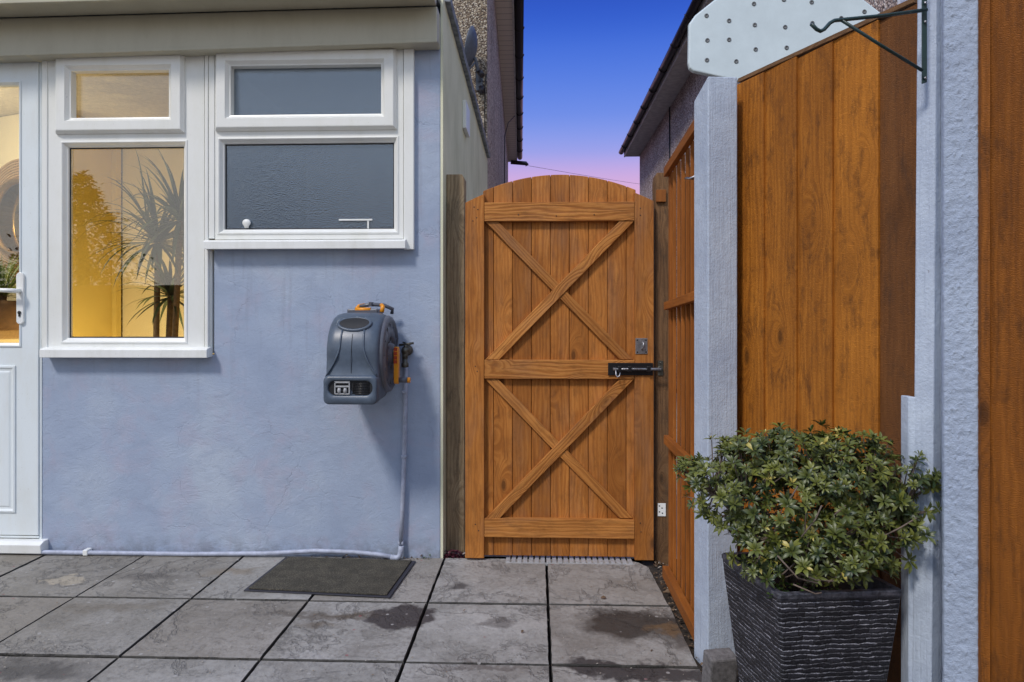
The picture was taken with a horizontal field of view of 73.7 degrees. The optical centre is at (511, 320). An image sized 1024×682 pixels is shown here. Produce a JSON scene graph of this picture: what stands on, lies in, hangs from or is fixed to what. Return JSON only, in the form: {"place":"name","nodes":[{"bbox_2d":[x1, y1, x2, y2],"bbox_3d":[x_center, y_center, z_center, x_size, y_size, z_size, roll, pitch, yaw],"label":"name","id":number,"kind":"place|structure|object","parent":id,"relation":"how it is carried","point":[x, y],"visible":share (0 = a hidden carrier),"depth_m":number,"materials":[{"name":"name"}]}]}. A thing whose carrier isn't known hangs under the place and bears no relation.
{"place":"outdoors","nodes":[
{"label":"outdoors","id":0,"kind":"place"},
{"bbox_2d":[0,567,683,679],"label":"paving debris","id":1,"kind":"object","parent":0,"point":[381,634],"visible":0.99,"depth_m":2.38,"materials":[{"name":"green plant"}]},
{"bbox_2d":[0,554,701,681],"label":"patio","id":2,"kind":"structure","parent":0,"point":[423,619],"depth_m":2.55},
{"bbox_2d":[244,557,415,597],"bbox_3d":[-0.790,1.132,3.038,0.632,0.011,0.425,0,0,6],"label":"doormat","id":3,"kind":"object","parent":2,"relation":"on","point":[381,578],"visible":1,"depth_m":2.99,"materials":[{"name":"rubber"}]},
{"bbox_2d":[446,393,676,558],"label":"alley path","id":4,"kind":"structure","parent":0,"point":[676,500],"depth_m":4.01,"materials":[{"name":"concrete"}]},
{"bbox_2d":[446,174,465,552],"bbox_3d":[-0.279,0.223,3.428,0.090,1.894,0.090,0,0,2],"label":"gate post","id":5,"kind":"object","parent":4,"relation":"on","point":[455,353],"visible":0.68,"depth_m":3.38,"materials":[{"name":"brown wood"}]},
{"bbox_2d":[447,556,738,681],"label":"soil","id":6,"kind":"structure","parent":0,"point":[658,574],"depth_m":2.82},
{"bbox_2d":[443,549,464,558],"bbox_3d":[-0.276,1.130,3.296,0.120,0.040,0.070,0,0,2],"label":"heuchera","id":7,"kind":"object","parent":6,"relation":"on","point":[454,555],"visible":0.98,"depth_m":3.29,"materials":[{"name":"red plant"}]},
{"bbox_2d":[311,554,702,664],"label":"leaf litter","id":8,"kind":"object","parent":6,"relation":"on","point":[668,591],"visible":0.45,"depth_m":2.93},
{"bbox_2d":[506,554,634,569],"bbox_3d":[0.274,1.153,3.250,0.603,0.034,0.119,0,0,2],"label":"drain grate","id":9,"kind":"object","parent":6,"relation":"on","point":[571,559],"visible":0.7,"depth_m":3.24,"materials":[{"name":"grey plastic"}]},
{"bbox_2d":[652,173,668,564],"bbox_3d":[0.716,0.234,3.271,0.072,1.871,0.100,0,0,2],"label":"gate post","id":10,"kind":"object","parent":6,"relation":"on","point":[660,190],"visible":0.85,"depth_m":3.24,"materials":[{"name":"brown wood"}]},
{"bbox_2d":[465,175,660,559],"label":"garden gate","id":11,"kind":"structure","parent":10,"relation":"attached to","point":[560,369],"depth_m":3.24,"materials":[{"name":"brown wood"}]},
{"bbox_2d":[662,120,693,639],"bbox_3d":[0.679,0.204,2.633,0.112,1.832,0.712,0,0,2],"label":"slatted panel","id":12,"kind":"object","parent":6,"relation":"on","point":[683,304],"visible":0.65,"depth_m":2.72,"materials":[{"name":"brown wood"}]},
{"bbox_2d":[694,77,736,665],"bbox_3d":[0.685,0.178,2.301,0.105,1.964,0.105,0,0,-10],"label":"painted post","id":13,"kind":"object","parent":6,"relation":"on","point":[715,256],"visible":0.67,"depth_m":2.25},
{"bbox_2d":[701,648,737,681],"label":"concrete block","id":14,"kind":"object","parent":6,"relation":"on","point":[719,664],"depth_m":2.09,"materials":[{"name":"grey concrete"}]},
{"bbox_2d":[722,551,901,681],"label":"planter","id":15,"kind":"object","parent":6,"relation":"on","point":[846,633],"visible":0.72,"depth_m":1.59,"materials":[{"name":"stone"}]},
{"bbox_2d":[766,582,840,597],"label":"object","id":16,"kind":"object","parent":15,"relation":"on","point":[778,587],"visible":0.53,"depth_m":1.64,"materials":[{"name":"green plant"}]},
{"bbox_2d":[673,419,941,594],"bbox_3d":[0.735,0.472,1.692,0.632,0.432,0.400,0,0,2],"label":"azalea shrub","id":17,"kind":"object","parent":15,"relation":"on","point":[777,466],"visible":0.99,"depth_m":1.61,"materials":[{"name":"green plant"}]},
{"bbox_2d":[737,0,916,681],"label":"fence panel","id":18,"kind":"object","parent":6,"relation":"on","point":[826,194],"visible":0.67,"depth_m":1.97,"materials":[{"name":"brown wood"}]},
{"bbox_2d":[687,0,879,82],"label":"backboard","id":19,"kind":"object","parent":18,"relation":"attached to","point":[734,38],"visible":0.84,"depth_m":3.10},
{"bbox_2d":[901,0,940,681],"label":"painted post","id":20,"kind":"object","parent":6,"relation":"on","point":[921,585],"visible":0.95,"depth_m":1.60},
{"bbox_2d":[810,0,927,83],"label":"hanging bracket","id":21,"kind":"object","parent":20,"relation":"attached to","point":[923,10],"visible":1,"depth_m":1.54,"materials":[{"name":"black metal"}]},
{"bbox_2d":[941,0,978,681],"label":"concrete post","id":22,"kind":"object","parent":6,"relation":"on","point":[959,338],"visible":1,"depth_m":1.52,"materials":[{"name":"white concrete"}]},
{"bbox_2d":[978,0,1023,681],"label":"fence panel","id":23,"kind":"object","parent":6,"relation":"on","point":[1001,341],"visible":0.74,"depth_m":1.46,"materials":[{"name":"brown wood"}]},
{"bbox_2d":[508,0,691,194],"label":"sky","id":24,"kind":"structure","parent":0,"point":[590,66],"materials":[{"name":"blue"}]},
{"bbox_2d":[619,0,906,388],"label":"neighbouring house","id":25,"kind":"structure","parent":0,"point":[662,122],"depth_m":11.78,"materials":[{"name":"paint"}]},
{"label":"ground","id":26,"kind":"structure","parent":0,"visible":0},
{"bbox_2d":[0,0,490,560],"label":"house extension","id":27,"kind":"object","parent":26,"relation":"on","point":[294,132],"visible":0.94,"depth_m":3.31,"materials":[{"name":"paint"}]},
{"bbox_2d":[0,330,18,342],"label":"sideboard","id":28,"kind":"object","parent":27,"relation":"on","point":[9,336],"visible":0.1,"depth_m":3.80,"materials":[{"name":"wood"}]},
{"bbox_2d":[0,300,18,329],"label":"plant basket","id":29,"kind":"object","parent":28,"relation":"on","point":[8,315],"visible":0.71,"depth_m":3.71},
{"bbox_2d":[0,254,18,299],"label":"spiky plant","id":30,"kind":"object","parent":29,"relation":"in","point":[5,279],"visible":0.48,"depth_m":3.77,"materials":[{"name":"green plant"}]},
{"bbox_2d":[0,159,18,276],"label":"round mirror","id":31,"kind":"object","parent":27,"relation":"attached to","point":[9,209],"visible":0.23,"depth_m":4.25,"materials":[{"name":"clear glass"}]},
{"bbox_2d":[0,62,38,534],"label":"door","id":32,"kind":"structure","parent":27,"relation":"in","point":[19,362],"depth_m":3.34,"materials":[{"name":"plastic"}]},
{"bbox_2d":[0,535,38,537],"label":"door base","id":33,"kind":"structure","parent":27,"relation":"in","point":[1,536],"depth_m":3.35,"materials":[{"name":"plastic"}]},
{"bbox_2d":[39,55,214,357],"bbox_3d":[-1.862,-0.565,3.330,0.853,1.490,0.122,0,0,2],"label":"window","id":34,"kind":"structure","parent":27,"relation":"in","point":[190,123],"depth_m":3.30,"materials":[{"name":"white plastic"}]},
{"bbox_2d":[73,149,183,336],"bbox_3d":[-2.019,0.077,3.944,1.063,2.126,0.778,0,0,35],"label":"dracaena","id":35,"kind":"object","parent":27,"relation":"on","point":[169,286],"visible":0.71,"depth_m":3.87,"materials":[{"name":"green plant"}]},
{"bbox_2d":[0,367,407,559],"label":"water pipe","id":36,"kind":"object","parent":27,"relation":"attached to","point":[90,551],"visible":0.95,"depth_m":3.26,"materials":[{"name":"plastic"}]},
{"bbox_2d":[242,219,250,227],"bbox_3d":[-1.286,-0.468,3.308,0.042,0.043,0.019,0,0,2],"label":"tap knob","id":37,"kind":"object","parent":27,"relation":"attached to","point":[246,223],"visible":1,"depth_m":3.30,"materials":[{"name":"plastic"}]},
{"bbox_2d":[203,49,414,249],"bbox_3d":[-0.969,-0.833,3.297,1.005,0.991,0.122,0,0,2],"label":"window","id":38,"kind":"structure","parent":27,"relation":"in","point":[306,142],"depth_m":3.30,"materials":[{"name":"white plastic"}]},
{"bbox_2d":[339,219,372,228],"bbox_3d":[-0.754,-0.464,3.293,0.163,0.046,0.007,0,0,2],"label":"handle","id":39,"kind":"object","parent":27,"relation":"on","point":[367,220],"visible":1,"depth_m":3.29,"materials":[{"name":"plastic"}]},
{"bbox_2d":[323,302,410,404],"bbox_3d":[-0.634,0.140,3.116,0.338,0.449,0.401,0,0,2],"label":"hose reel","id":40,"kind":"object","parent":27,"relation":"attached to","point":[363,360],"visible":1,"depth_m":2.95,"materials":[{"name":"plastic"}]},
{"bbox_2d":[399,342,413,367],"bbox_3d":[-0.499,0.162,3.241,0.072,0.121,0.080,0,0,2],"label":"outdoor tap","id":41,"kind":"object","parent":27,"relation":"attached to","point":[407,350],"visible":1,"depth_m":3.21,"materials":[{"name":"grey metal"}]},
{"bbox_2d":[121,0,528,336],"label":"neighbouring house","id":42,"kind":"structure","parent":26,"relation":"on","point":[498,25],"depth_m":8.66,"materials":[{"name":"tile"}]},
{"bbox_2d":[464,25,484,94],"bbox_3d":[-0.355,-2.290,5.986,0.155,0.532,0.415,0,0,23],"label":"satellite dish","id":43,"kind":"object","parent":42,"relation":"attached to","point":[470,46],"visible":0.9,"depth_m":5.92,"materials":[{"name":"grey metal"}]},
{"bbox_2d":[484,74,514,182],"bbox_3d":[-0.159,-2.108,9.483,0.192,3.496,6.791,0,0,2],"label":"aerial cable","id":44,"kind":"object","parent":42,"relation":"attached to","point":[484,123],"visible":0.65,"depth_m":6.16,"materials":[{"name":"black metal"}]},
{"bbox_2d":[527,165,636,183],"bbox_3d":[4.889,-4.652,23.200,0.008,1.871,16.370,0,0,34],"label":"telephone wire","id":45,"kind":"object","parent":42,"relation":"on","point":[579,174],"visible":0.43,"depth_m":18.65,"materials":[{"name":"black metal"}]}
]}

